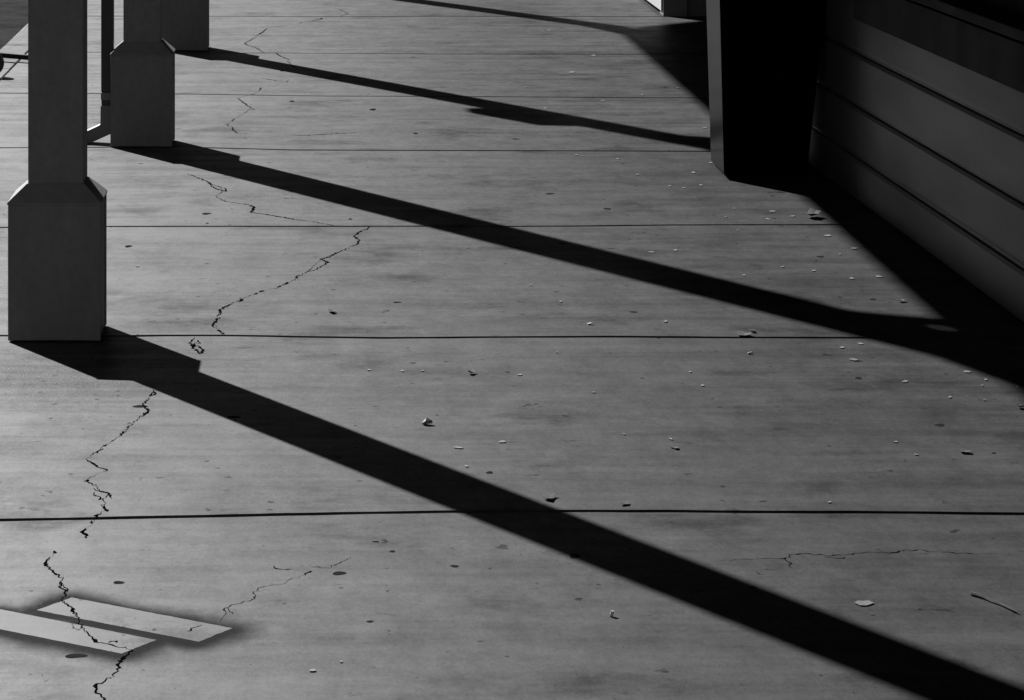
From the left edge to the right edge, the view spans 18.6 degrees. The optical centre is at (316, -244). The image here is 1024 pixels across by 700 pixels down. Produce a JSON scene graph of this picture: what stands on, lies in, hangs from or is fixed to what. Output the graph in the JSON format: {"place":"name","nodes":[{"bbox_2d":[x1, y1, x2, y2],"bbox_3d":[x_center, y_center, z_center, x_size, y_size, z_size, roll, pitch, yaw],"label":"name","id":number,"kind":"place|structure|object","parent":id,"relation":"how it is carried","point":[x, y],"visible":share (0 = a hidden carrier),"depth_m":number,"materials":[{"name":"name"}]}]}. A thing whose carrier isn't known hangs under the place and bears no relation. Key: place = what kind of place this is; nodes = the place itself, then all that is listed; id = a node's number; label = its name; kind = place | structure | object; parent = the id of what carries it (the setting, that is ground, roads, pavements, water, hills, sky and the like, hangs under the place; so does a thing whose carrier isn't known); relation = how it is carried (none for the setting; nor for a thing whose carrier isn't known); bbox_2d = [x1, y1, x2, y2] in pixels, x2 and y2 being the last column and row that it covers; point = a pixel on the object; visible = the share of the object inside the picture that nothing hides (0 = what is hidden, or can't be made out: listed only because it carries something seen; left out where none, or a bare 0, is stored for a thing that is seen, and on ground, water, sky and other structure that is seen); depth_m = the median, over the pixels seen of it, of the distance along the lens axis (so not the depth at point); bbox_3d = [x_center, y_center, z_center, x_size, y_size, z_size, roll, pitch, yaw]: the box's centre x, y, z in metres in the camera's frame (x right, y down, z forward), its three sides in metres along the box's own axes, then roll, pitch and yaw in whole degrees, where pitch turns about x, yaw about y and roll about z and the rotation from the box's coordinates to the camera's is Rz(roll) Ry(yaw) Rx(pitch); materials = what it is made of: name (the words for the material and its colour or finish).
{"place":"outdoors","nodes":[
{"label":"outdoors","id":0,"kind":"place"},
{"bbox_2d":[0,0,27,48],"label":"road","id":1,"kind":"structure","parent":0,"point":[13,18],"depth_m":21.73,"materials":[{"name":"grey asphalt"}]},
{"bbox_2d":[0,0,1023,699],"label":"pavement","id":2,"kind":"structure","parent":0,"point":[232,466],"depth_m":8.17,"materials":[{"name":"concrete"}]},
{"bbox_2d":[7,0,106,340],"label":"porch post","id":3,"kind":"object","parent":2,"relation":"on","point":[57,245],"visible":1,"depth_m":9.04,"materials":[{"name":"paint"}]},
{"bbox_2d":[110,0,174,146],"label":"porch post","id":4,"kind":"object","parent":2,"relation":"on","point":[142,84],"visible":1,"depth_m":13.53,"materials":[{"name":"paint"}]},
{"bbox_2d":[87,0,113,142],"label":"downspout","id":5,"kind":"object","parent":4,"relation":"attached to","point":[99,131],"visible":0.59,"depth_m":13.67,"materials":[{"name":"black metal"}]},
{"bbox_2d":[162,0,208,49],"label":"porch post","id":6,"kind":"object","parent":2,"relation":"on","point":[185,24],"visible":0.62,"depth_m":17.95,"materials":[{"name":"paint"}]},
{"bbox_2d":[422,418,432,423],"bbox_3d":[0.281,1.691,7.920,0.024,0.018,0.024,0,0,-45],"label":"pebble","id":7,"kind":"object","parent":2,"relation":"on","point":[427,421],"visible":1,"depth_m":7.92,"materials":[{"name":"stone"}]},
{"bbox_2d":[543,493,555,498],"bbox_3d":[0.533,1.695,7.131,0.026,0.007,0.055,0,0,22],"label":"leaf","id":8,"kind":"object","parent":2,"relation":"on","point":[551,496],"visible":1,"depth_m":7.13,"materials":[{"name":"grey plant"}]},
{"bbox_2d":[647,0,706,16],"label":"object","id":9,"kind":"structure","parent":2,"relation":"on","point":[683,8],"depth_m":20.31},
{"bbox_2d":[737,331,751,335],"bbox_3d":[1.257,1.694,9.142,0.044,0.008,0.062,0,0,0],"label":"leaf","id":10,"kind":"object","parent":2,"relation":"on","point":[742,333],"visible":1,"depth_m":9.14,"materials":[{"name":"grey plant"}]},
{"bbox_2d":[706,0,825,177],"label":"planter","id":11,"kind":"object","parent":2,"relation":"on","point":[763,60],"visible":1,"depth_m":12.50,"materials":[{"name":"black paint"}]},
{"bbox_2d":[806,208,820,215],"bbox_3d":[1.832,1.683,11.481,0.056,0.022,0.100,0,0,26],"label":"leaf","id":12,"kind":"object","parent":2,"relation":"on","point":[812,212],"visible":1,"depth_m":11.50,"materials":[{"name":"grey plant"}]},
{"bbox_2d":[854,600,873,605],"bbox_3d":[1.098,1.698,6.245,0.040,0.002,0.036,0,0,0],"label":"leaf","id":13,"kind":"object","parent":2,"relation":"on","point":[864,603],"visible":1,"depth_m":6.24,"materials":[{"name":"grey plant"}]},
{"bbox_2d":[808,0,1023,321],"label":"shop wall","id":14,"kind":"structure","parent":2,"relation":"on","point":[917,134],"depth_m":10.47,"materials":[{"name":"paint"}]},
{"bbox_2d":[959,448,970,451],"bbox_3d":[1.584,1.696,7.605,0.028,0.005,0.040,0,0,0],"label":"leaf","id":15,"kind":"object","parent":2,"relation":"on","point":[962,450],"visible":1,"depth_m":7.61,"materials":[{"name":"grey plant"}]},
{"bbox_2d":[971,591,1016,612],"bbox_3d":[1.360,1.696,6.245,0.012,0.008,0.158,0,0,-25],"label":"twig","id":16,"kind":"object","parent":2,"relation":"on","point":[976,594],"visible":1,"depth_m":6.25,"materials":[{"name":"grey wood"}]},
{"label":"ground","id":17,"kind":"structure","parent":0,"visible":0},
{"bbox_2d":[0,24,27,80],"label":"kerb","id":18,"kind":"structure","parent":17,"relation":"on","point":[17,43],"depth_m":18.16,"materials":[{"name":"concrete"}]},
{"bbox_2d":[0,52,27,71],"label":"metal frame","id":19,"kind":"object","parent":18,"relation":"on","point":[14,56],"visible":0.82,"depth_m":17.30,"materials":[{"name":"black metal"}]}
]}

